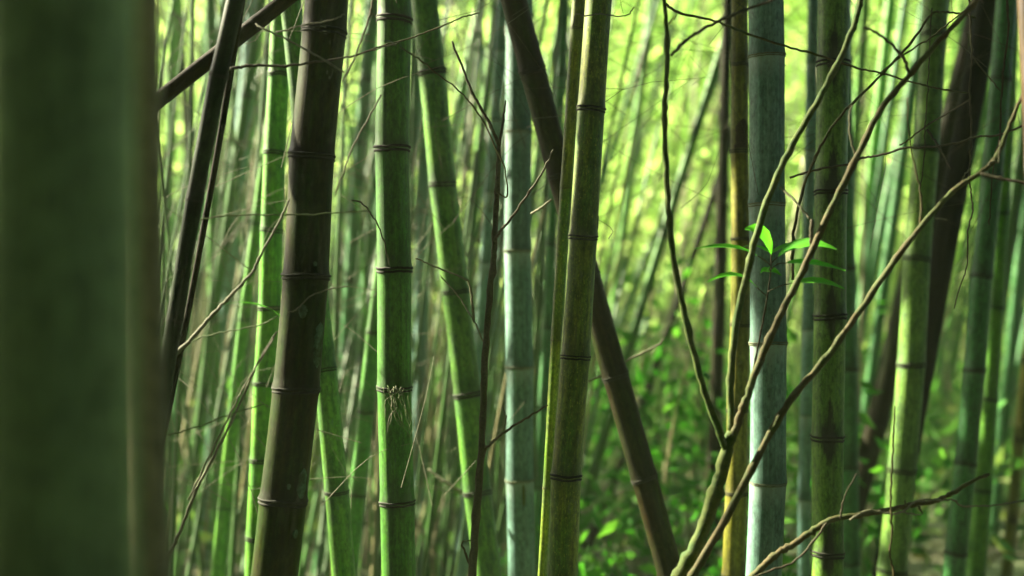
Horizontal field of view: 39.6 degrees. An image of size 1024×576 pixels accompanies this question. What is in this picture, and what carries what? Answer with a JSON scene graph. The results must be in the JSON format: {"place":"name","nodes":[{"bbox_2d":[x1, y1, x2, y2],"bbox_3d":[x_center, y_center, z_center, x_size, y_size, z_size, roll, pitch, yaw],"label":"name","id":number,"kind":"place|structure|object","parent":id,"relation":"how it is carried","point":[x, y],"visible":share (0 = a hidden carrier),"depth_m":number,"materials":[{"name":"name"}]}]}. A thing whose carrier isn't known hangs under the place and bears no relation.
{"place":"outdoors","nodes":[
{"label":"outdoors","id":0,"kind":"place"},
{"bbox_2d":[163,0,1023,575],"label":"ground","id":1,"kind":"structure","parent":0,"point":[915,566],"depth_m":9.23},
{"bbox_2d":[0,0,139,575],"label":"bamboo culm","id":2,"kind":"object","parent":1,"relation":"on","point":[68,421],"visible":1,"depth_m":1.05,"materials":[{"name":"plant"}]},
{"bbox_2d":[136,0,170,575],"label":"bamboo culm","id":3,"kind":"object","parent":1,"relation":"on","point":[153,488],"visible":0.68,"depth_m":1.48,"materials":[{"name":"plant"}]},
{"bbox_2d":[163,0,181,294],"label":"distant bamboo","id":4,"kind":"object","parent":1,"relation":"on","point":[175,40],"visible":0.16,"depth_m":8.96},
{"bbox_2d":[172,14,203,238],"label":"distant bamboo","id":5,"kind":"object","parent":1,"relation":"on","point":[195,91],"visible":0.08,"depth_m":13.63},
{"bbox_2d":[179,0,205,468],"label":"distant bamboo","id":6,"kind":"object","parent":1,"relation":"on","point":[184,95],"visible":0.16,"depth_m":9.91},
{"bbox_2d":[171,0,225,473],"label":"distant bamboo","id":7,"kind":"object","parent":1,"relation":"on","point":[173,415],"visible":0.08,"depth_m":7.21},
{"bbox_2d":[179,102,222,512],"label":"distant bamboo","id":8,"kind":"object","parent":1,"relation":"on","point":[191,413],"visible":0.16,"depth_m":8.88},
{"bbox_2d":[166,0,244,407],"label":"bamboo culm","id":9,"kind":"object","parent":1,"relation":"on","point":[221,61],"visible":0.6,"depth_m":2.84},
{"bbox_2d":[177,199,289,354],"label":"dead twig","id":10,"kind":"object","parent":9,"relation":"attached to","point":[200,328],"visible":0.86,"depth_m":2.90,"materials":[{"name":"brown plant"}]},
{"bbox_2d":[168,0,245,426],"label":"bamboo culm","id":11,"kind":"object","parent":1,"relation":"on","point":[211,186],"visible":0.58,"depth_m":2.99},
{"bbox_2d":[229,42,399,70],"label":"thin twig","id":12,"kind":"object","parent":11,"relation":"attached to","point":[267,65],"visible":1,"depth_m":2.92,"materials":[{"name":"brown plant"}]},
{"bbox_2d":[205,0,221,567],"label":"distant bamboo","id":13,"kind":"object","parent":1,"relation":"on","point":[210,21],"visible":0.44,"depth_m":7.02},
{"bbox_2d":[173,0,265,575],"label":"bamboo culm","id":14,"kind":"object","parent":1,"relation":"on","point":[246,97],"visible":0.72,"depth_m":5.98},
{"bbox_2d":[170,331,277,555],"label":"dead twig","id":15,"kind":"object","parent":1,"relation":"on","point":[178,534],"visible":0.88,"depth_m":2.92,"materials":[{"name":"brown plant"}]},
{"bbox_2d":[187,332,275,499],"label":"dead twig","id":16,"kind":"object","parent":15,"relation":"on","point":[212,450],"visible":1,"depth_m":2.91,"materials":[{"name":"brown plant"}]},
{"bbox_2d":[194,0,255,568],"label":"distant bamboo","id":17,"kind":"object","parent":1,"relation":"on","point":[231,266],"visible":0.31,"depth_m":7.49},
{"bbox_2d":[207,21,242,420],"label":"distant bamboo","id":18,"kind":"object","parent":1,"relation":"on","point":[235,105],"visible":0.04,"depth_m":9.89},
{"bbox_2d":[162,0,297,107],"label":"bamboo culm","id":19,"kind":"object","parent":1,"relation":"on","point":[198,68],"visible":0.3,"depth_m":3.19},
{"bbox_2d":[210,126,264,575],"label":"bamboo culm","id":20,"kind":"object","parent":1,"relation":"on","point":[221,539],"visible":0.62,"depth_m":4.98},
{"bbox_2d":[222,0,266,446],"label":"distant bamboo","id":21,"kind":"object","parent":1,"relation":"on","point":[251,136],"visible":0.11,"depth_m":8.43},
{"bbox_2d":[245,0,288,575],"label":"bamboo culm","id":22,"kind":"object","parent":1,"relation":"on","point":[273,179],"visible":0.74,"depth_m":4.02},
{"bbox_2d":[251,0,347,575],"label":"bamboo culm","id":23,"kind":"object","parent":1,"relation":"on","point":[282,498],"visible":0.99,"depth_m":3.06,"materials":[{"name":"plant"}]},
{"bbox_2d":[200,210,366,220],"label":"thin twig","id":24,"kind":"object","parent":23,"relation":"attached to","point":[279,215],"visible":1,"depth_m":2.93,"materials":[{"name":"brown plant"}]},
{"bbox_2d":[281,0,355,575],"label":"bamboo culm","id":25,"kind":"object","parent":1,"relation":"on","point":[342,561],"visible":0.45,"depth_m":3.72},
{"bbox_2d":[303,164,371,543],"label":"distant bamboo","id":26,"kind":"object","parent":1,"relation":"on","point":[315,461],"visible":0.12,"depth_m":8.35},
{"bbox_2d":[329,5,361,317],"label":"distant bamboo","id":27,"kind":"object","parent":1,"relation":"on","point":[354,98],"visible":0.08,"depth_m":15.27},
{"bbox_2d":[315,63,375,424],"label":"distant bamboo","id":28,"kind":"object","parent":1,"relation":"on","point":[342,272],"visible":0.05,"depth_m":9.37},
{"bbox_2d":[338,0,376,439],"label":"bamboo culm","id":29,"kind":"object","parent":1,"relation":"on","point":[351,261],"visible":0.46,"depth_m":6.47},
{"bbox_2d":[312,39,411,575],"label":"distant bamboo","id":30,"kind":"object","parent":1,"relation":"on","point":[315,554],"visible":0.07,"depth_m":7.53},
{"bbox_2d":[164,0,569,575],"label":"thin stems","id":31,"kind":"object","parent":1,"relation":"on","point":[323,566],"visible":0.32,"depth_m":5.70,"materials":[{"name":"plant"}]},
{"bbox_2d":[349,27,411,575],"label":"bamboo culm","id":32,"kind":"object","parent":1,"relation":"on","point":[363,434],"visible":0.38,"depth_m":4.58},
{"bbox_2d":[373,0,415,575],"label":"bamboo culm","id":33,"kind":"object","parent":1,"relation":"on","point":[392,151],"visible":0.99,"depth_m":3.41,"materials":[{"name":"plant"}]},
{"bbox_2d":[383,386,414,437],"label":"root tuft","id":34,"kind":"object","parent":33,"relation":"hanging from","point":[392,394],"visible":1,"depth_m":3.38,"materials":[{"name":"brown plant"}]},
{"bbox_2d":[169,0,650,575],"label":"thin stems","id":35,"kind":"object","parent":1,"relation":"on","point":[375,418],"visible":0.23,"depth_m":6.38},
{"bbox_2d":[409,56,419,219],"bbox_3d":[-0.308,-1.710,5.500,0.401,6.421,0.038,0,0,0],"label":"bamboo culm","id":36,"kind":"object","parent":1,"relation":"on","point":[417,89],"visible":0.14,"depth_m":5.49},
{"bbox_2d":[412,94,428,575],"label":"distant bamboo","id":37,"kind":"object","parent":1,"relation":"on","point":[422,171],"visible":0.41,"depth_m":7.08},
{"bbox_2d":[358,0,484,569],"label":"distant bamboo","id":38,"kind":"object","parent":1,"relation":"on","point":[459,100],"visible":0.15,"depth_m":7.85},
{"bbox_2d":[161,0,693,575],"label":"thin stems","id":39,"kind":"object","parent":1,"relation":"on","point":[365,258],"visible":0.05,"depth_m":6.88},
{"bbox_2d":[161,0,729,575],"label":"stems","id":40,"kind":"object","parent":1,"relation":"on","point":[365,198],"depth_m":5.57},
{"bbox_2d":[411,0,501,575],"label":"bamboo culm","id":41,"kind":"object","parent":1,"relation":"on","point":[442,183],"visible":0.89,"depth_m":4.17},
{"bbox_2d":[429,0,495,575],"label":"bamboo culm","id":42,"kind":"object","parent":1,"relation":"on","point":[443,453],"visible":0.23,"depth_m":6.48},
{"bbox_2d":[461,1,477,288],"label":"distant bamboo","id":43,"kind":"object","parent":1,"relation":"on","point":[476,268],"visible":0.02,"depth_m":12.89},
{"bbox_2d":[400,41,553,575],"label":"thin sapling","id":44,"kind":"object","parent":1,"relation":"on","point":[476,509],"visible":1,"depth_m":3.31,"materials":[{"name":"brown plant"}]},
{"bbox_2d":[457,0,505,575],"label":"bamboo culm","id":45,"kind":"object","parent":1,"relation":"on","point":[487,227],"visible":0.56,"depth_m":5.48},
{"bbox_2d":[478,18,488,444],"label":"distant bamboo","id":46,"kind":"object","parent":1,"relation":"on","point":[480,69],"visible":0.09,"depth_m":10.71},
{"bbox_2d":[486,172,504,444],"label":"distant bamboo","id":47,"kind":"object","parent":1,"relation":"on","point":[499,287],"visible":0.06,"depth_m":9.41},
{"bbox_2d":[503,0,535,575],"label":"bamboo culm","id":48,"kind":"object","parent":1,"relation":"on","point":[519,368],"visible":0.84,"depth_m":4.26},
{"bbox_2d":[349,0,1022,255],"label":"fine twigs","id":49,"kind":"object","parent":48,"relation":"attached to","point":[877,209],"visible":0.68,"depth_m":4.11,"materials":[{"name":"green plant"}]},
{"bbox_2d":[790,10,975,279],"bbox_3d":[0.856,-0.329,3.280,0.429,0.622,0.010,0,0,0],"label":"thin vine","id":50,"kind":"object","parent":49,"relation":"hanging from","point":[829,131],"visible":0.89,"depth_m":3.28,"materials":[{"name":"brown plant"}]},
{"bbox_2d":[534,0,569,575],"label":"bamboo culm","id":51,"kind":"object","parent":1,"relation":"on","point":[551,245],"visible":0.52,"depth_m":5.48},
{"bbox_2d":[426,415,679,553],"bbox_3d":[0.181,1.100,7.951,1.094,0.932,1.336,0,0,-42],"label":"shrub","id":52,"kind":"object","parent":1,"relation":"on","point":[609,451],"visible":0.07,"depth_m":7.95,"materials":[{"name":"green plant"}]},
{"bbox_2d":[538,0,584,575],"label":"bamboo culm","id":53,"kind":"object","parent":1,"relation":"on","point":[572,91],"visible":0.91,"depth_m":3.41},
{"bbox_2d":[547,0,611,575],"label":"bamboo culm","id":54,"kind":"object","parent":1,"relation":"on","point":[565,474],"visible":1,"depth_m":3.27,"materials":[{"name":"plant"}]},
{"bbox_2d":[500,0,679,575],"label":"bamboo culm","id":55,"kind":"object","parent":1,"relation":"on","point":[643,473],"visible":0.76,"depth_m":3.82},
{"bbox_2d":[161,0,1020,398],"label":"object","id":56,"kind":"object","parent":1,"relation":"on","point":[661,150],"visible":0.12,"depth_m":10.59,"materials":[{"name":"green plant"}]},
{"bbox_2d":[161,0,1021,402],"bbox_3d":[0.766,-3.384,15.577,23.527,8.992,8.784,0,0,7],"label":"grove foliage","id":57,"kind":"object","parent":1,"relation":"on","point":[625,24],"visible":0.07,"depth_m":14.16,"materials":[{"name":"green plant"}]},
{"bbox_2d":[161,0,1023,575],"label":"thin stems","id":58,"kind":"object","parent":1,"relation":"on","point":[651,310],"visible":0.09,"depth_m":8.74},
{"bbox_2d":[173,0,1023,410],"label":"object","id":59,"kind":"object","parent":1,"relation":"on","point":[799,146],"visible":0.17,"depth_m":8.80,"materials":[{"name":"green plant"}]},
{"bbox_2d":[174,324,1023,575],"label":"ground cover","id":60,"kind":"object","parent":1,"relation":"on","point":[937,476],"visible":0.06,"depth_m":9.35,"materials":[{"name":"green plant"}]},
{"bbox_2d":[174,274,1023,575],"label":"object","id":61,"kind":"object","parent":1,"relation":"on","point":[722,506],"depth_m":8.68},
{"bbox_2d":[585,0,655,478],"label":"distant bamboo","id":62,"kind":"object","parent":1,"relation":"on","point":[625,216],"visible":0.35,"depth_m":10.70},
{"bbox_2d":[498,499,746,575],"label":"shrub","id":63,"kind":"object","parent":1,"relation":"on","point":[589,568],"visible":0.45,"depth_m":5.46,"materials":[{"name":"green plant"}]},
{"bbox_2d":[599,0,660,199],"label":"bamboo culm","id":64,"kind":"object","parent":1,"relation":"on","point":[614,143],"visible":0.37,"depth_m":9.98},
{"bbox_2d":[591,0,680,347],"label":"distant bamboo","id":65,"kind":"object","parent":1,"relation":"on","point":[662,58],"visible":0.2,"depth_m":13.24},
{"bbox_2d":[539,251,749,535],"bbox_3d":[0.745,0.685,7.937,1.412,1.766,0.840,0,0,34],"label":"shrub","id":66,"kind":"object","parent":1,"relation":"on","point":[698,429],"visible":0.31,"depth_m":7.81,"materials":[{"name":"green plant"}]},
{"bbox_2d":[579,38,720,540],"bbox_3d":[1.158,-1.480,7.000,1.906,5.977,0.061,0,0,0],"label":"bamboo culm","id":67,"kind":"object","parent":1,"relation":"on","point":[608,419],"visible":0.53,"depth_m":6.98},
{"bbox_2d":[578,442,722,575],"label":"shrub","id":68,"kind":"object","parent":1,"relation":"on","point":[598,515],"visible":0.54,"depth_m":6.20,"materials":[{"name":"green plant"}]},
{"bbox_2d":[587,70,719,404],"bbox_3d":[2.386,-3.608,11.763,0.289,11.089,0.105,24,-6,-12],"label":"distant bamboo","id":69,"kind":"object","parent":1,"relation":"on","point":[623,313],"visible":0.25,"depth_m":11.39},
{"bbox_2d":[584,311,726,575],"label":"shrub","id":70,"kind":"object","parent":1,"relation":"on","point":[682,422],"visible":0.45,"depth_m":7.20,"materials":[{"name":"green plant"}]},
{"bbox_2d":[590,8,721,360],"bbox_3d":[2.444,-3.633,14.095,0.092,11.089,0.209,21,-4,-3],"label":"distant bamboo","id":71,"kind":"object","parent":1,"relation":"on","point":[648,203],"visible":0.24,"depth_m":13.98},
{"bbox_2d":[582,128,730,554],"bbox_3d":[1.408,-1.717,8.000,2.037,6.454,0.055,0,0,0],"label":"bamboo culm","id":72,"kind":"object","parent":1,"relation":"on","point":[648,386],"visible":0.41,"depth_m":7.98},
{"bbox_2d":[587,335,727,526],"bbox_3d":[0.919,0.901,8.928,0.798,1.249,1.384,0,0,-23],"label":"shrub","id":73,"kind":"object","parent":1,"relation":"on","point":[647,368],"visible":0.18,"depth_m":9.05,"materials":[{"name":"green plant"}]},
{"bbox_2d":[644,85,719,431],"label":"distant bamboo","id":74,"kind":"object","parent":1,"relation":"on","point":[691,221],"visible":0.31,"depth_m":13.29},
{"bbox_2d":[704,0,730,573],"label":"bamboo culm","id":75,"kind":"object","parent":1,"relation":"on","point":[718,331],"visible":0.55,"depth_m":6.48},
{"bbox_2d":[721,0,749,575],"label":"bamboo culm","id":76,"kind":"object","parent":1,"relation":"on","point":[734,544],"visible":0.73,"depth_m":3.93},
{"bbox_2d":[604,364,891,575],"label":"shrub","id":77,"kind":"object","parent":1,"relation":"on","point":[698,502],"visible":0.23,"depth_m":6.22,"materials":[{"name":"green plant"}]},
{"bbox_2d":[745,0,788,575],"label":"bamboo culm","id":78,"kind":"object","parent":1,"relation":"on","point":[768,482],"visible":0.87,"depth_m":3.46,"materials":[{"name":"plant"}]},
{"bbox_2d":[695,223,845,369],"bbox_3d":[0.527,0.056,3.000,0.309,0.381,0.201,0,0,0],"label":"leafy sprout","id":79,"kind":"object","parent":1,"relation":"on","point":[765,236],"visible":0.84,"depth_m":2.98,"materials":[{"name":"green plant"}]},
{"bbox_2d":[665,328,889,575],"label":"shrub","id":80,"kind":"object","parent":1,"relation":"on","point":[792,336],"visible":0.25,"depth_m":5.91,"materials":[{"name":"green plant"}]},
{"bbox_2d":[786,156,803,294],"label":"distant bamboo","id":81,"kind":"object","parent":1,"relation":"on","point":[798,226],"visible":0.06,"depth_m":10.59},
{"bbox_2d":[792,4,807,415],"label":"distant bamboo","id":82,"kind":"object","parent":1,"relation":"on","point":[797,347],"visible":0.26,"depth_m":15.36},
{"bbox_2d":[747,0,857,517],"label":"distant bamboo","id":83,"kind":"object","parent":1,"relation":"on","point":[789,311],"visible":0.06,"depth_m":9.14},
{"bbox_2d":[797,0,817,575],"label":"bamboo culm","id":84,"kind":"object","parent":1,"relation":"on","point":[804,493],"visible":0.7,"depth_m":4.98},
{"bbox_2d":[661,0,979,575],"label":"forked sapling","id":85,"kind":"object","parent":1,"relation":"on","point":[715,495],"visible":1,"depth_m":2.85,"materials":[{"name":"brown plant"}]},
{"bbox_2d":[687,95,1023,575],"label":"long branch","id":86,"kind":"object","parent":85,"relation":"attached to","point":[750,471],"visible":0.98,"depth_m":2.82,"materials":[{"name":"brown plant"}]},
{"bbox_2d":[749,406,1023,575],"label":"twisted branch","id":87,"kind":"object","parent":85,"relation":"attached to","point":[772,557],"visible":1,"depth_m":2.91,"materials":[{"name":"brown plant"}]},
{"bbox_2d":[810,0,850,575],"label":"bamboo culm","id":88,"kind":"object","parent":1,"relation":"on","point":[827,434],"visible":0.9,"depth_m":3.57,"materials":[{"name":"plant"}]},
{"bbox_2d":[843,0,860,575],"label":"bamboo culm","id":89,"kind":"object","parent":1,"relation":"on","point":[852,562],"visible":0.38,"depth_m":5.17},
{"bbox_2d":[853,0,869,209],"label":"bamboo culm","id":90,"kind":"object","parent":1,"relation":"on","point":[860,58],"visible":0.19,"depth_m":6.98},
{"bbox_2d":[855,0,895,306],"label":"distant bamboo","id":91,"kind":"object","parent":1,"relation":"on","point":[884,55],"visible":0.27,"depth_m":8.07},
{"bbox_2d":[856,0,908,354],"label":"distant bamboo","id":92,"kind":"object","parent":1,"relation":"on","point":[878,185],"visible":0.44,"depth_m":7.98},
{"bbox_2d":[858,67,909,366],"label":"distant bamboo","id":93,"kind":"object","parent":1,"relation":"on","point":[881,227],"visible":0.16,"depth_m":9.02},
{"bbox_2d":[861,0,922,423],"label":"distant bamboo","id":94,"kind":"object","parent":1,"relation":"on","point":[883,290],"visible":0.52,"depth_m":7.50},
{"bbox_2d":[786,301,1021,575],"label":"shrub","id":95,"kind":"object","parent":1,"relation":"on","point":[923,519],"visible":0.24,"depth_m":6.45,"materials":[{"name":"green plant"}]},
{"bbox_2d":[860,0,952,528],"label":"distant bamboo","id":96,"kind":"object","parent":1,"relation":"on","point":[898,272],"visible":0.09,"depth_m":8.94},
{"bbox_2d":[876,0,948,575],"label":"bamboo culm","id":97,"kind":"object","parent":1,"relation":"on","point":[911,363],"visible":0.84,"depth_m":4.46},
{"bbox_2d":[858,0,974,530],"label":"bamboo culm","id":98,"kind":"object","parent":1,"relation":"on","point":[880,409],"visible":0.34,"depth_m":5.96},
{"bbox_2d":[860,65,990,573],"bbox_3d":[3.211,-3.735,7.594,0.110,11.089,0.201,14,1,-3],"label":"distant bamboo","id":99,"kind":"object","parent":1,"relation":"on","point":[978,141],"visible":0.1,"depth_m":7.57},
{"bbox_2d":[872,0,995,575],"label":"bamboo culm","id":100,"kind":"object","parent":1,"relation":"on","point":[944,243],"visible":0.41,"depth_m":4.96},
{"bbox_2d":[925,0,965,461],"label":"distant bamboo","id":101,"kind":"object","parent":1,"relation":"on","point":[961,8],"visible":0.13,"depth_m":12.30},
{"bbox_2d":[919,122,985,462],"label":"distant bamboo","id":102,"kind":"object","parent":1,"relation":"on","point":[949,323],"visible":0.3,"depth_m":12.44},
{"bbox_2d":[935,225,975,454],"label":"distant bamboo","id":103,"kind":"object","parent":1,"relation":"on","point":[957,329],"visible":0.32,"depth_m":12.45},
{"bbox_2d":[945,286,969,425],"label":"distant bamboo","id":104,"kind":"object","parent":1,"relation":"on","point":[958,352],"visible":0.1,"depth_m":15.24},
{"bbox_2d":[954,0,1000,308],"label":"hanging vine","id":105,"kind":"object","parent":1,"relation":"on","point":[970,77],"visible":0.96,"depth_m":3.11,"materials":[{"name":"brown plant"}]},
{"bbox_2d":[667,3,967,92],"bbox_3d":[0.668,-0.526,3.120,0.664,0.198,0.010,0,0,0],"label":"thin twig","id":106,"kind":"object","parent":105,"relation":"attached to","point":[755,36],"visible":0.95,"depth_m":3.12,"materials":[{"name":"brown plant"}]},
{"bbox_2d":[790,125,1022,178],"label":"thin twig","id":107,"kind":"object","parent":105,"relation":"attached to","point":[890,152],"visible":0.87,"depth_m":3.17,"materials":[{"name":"brown plant"}]},
{"bbox_2d":[943,0,1016,575],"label":"bamboo culm","id":108,"kind":"object","parent":1,"relation":"on","point":[974,370],"visible":0.91,"depth_m":4.67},
{"bbox_2d":[965,16,1017,575],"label":"bamboo culm","id":109,"kind":"object","parent":1,"relation":"on","point":[976,563],"visible":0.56,"depth_m":5.17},
{"bbox_2d":[988,0,1009,224],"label":"hanging vine","id":110,"kind":"object","parent":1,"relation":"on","point":[1006,47],"visible":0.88,"depth_m":3.34,"materials":[{"name":"brown plant"}]},
{"bbox_2d":[988,197,1023,546],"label":"distant bamboo","id":111,"kind":"object","parent":1,"relation":"on","point":[1010,356],"visible":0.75,"depth_m":8.30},
{"bbox_2d":[1000,341,1023,575],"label":"bamboo culm","id":112,"kind":"object","parent":1,"relation":"on","point":[1012,518],"visible":0.96,"depth_m":6.98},
{"bbox_2d":[1002,107,1023,334],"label":"distant bamboo","id":113,"kind":"object","parent":1,"relation":"on","point":[1016,202],"visible":0.26,"depth_m":7.09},
{"bbox_2d":[1012,323,1023,406],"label":"distant bamboo","id":114,"kind":"object","parent":1,"relation":"on","point":[1019,357],"visible":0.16,"depth_m":9.19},
{"bbox_2d":[1017,0,1023,149],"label":"bamboo culm","id":115,"kind":"object","parent":1,"relation":"on","point":[1020,9],"visible":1,"depth_m":2.60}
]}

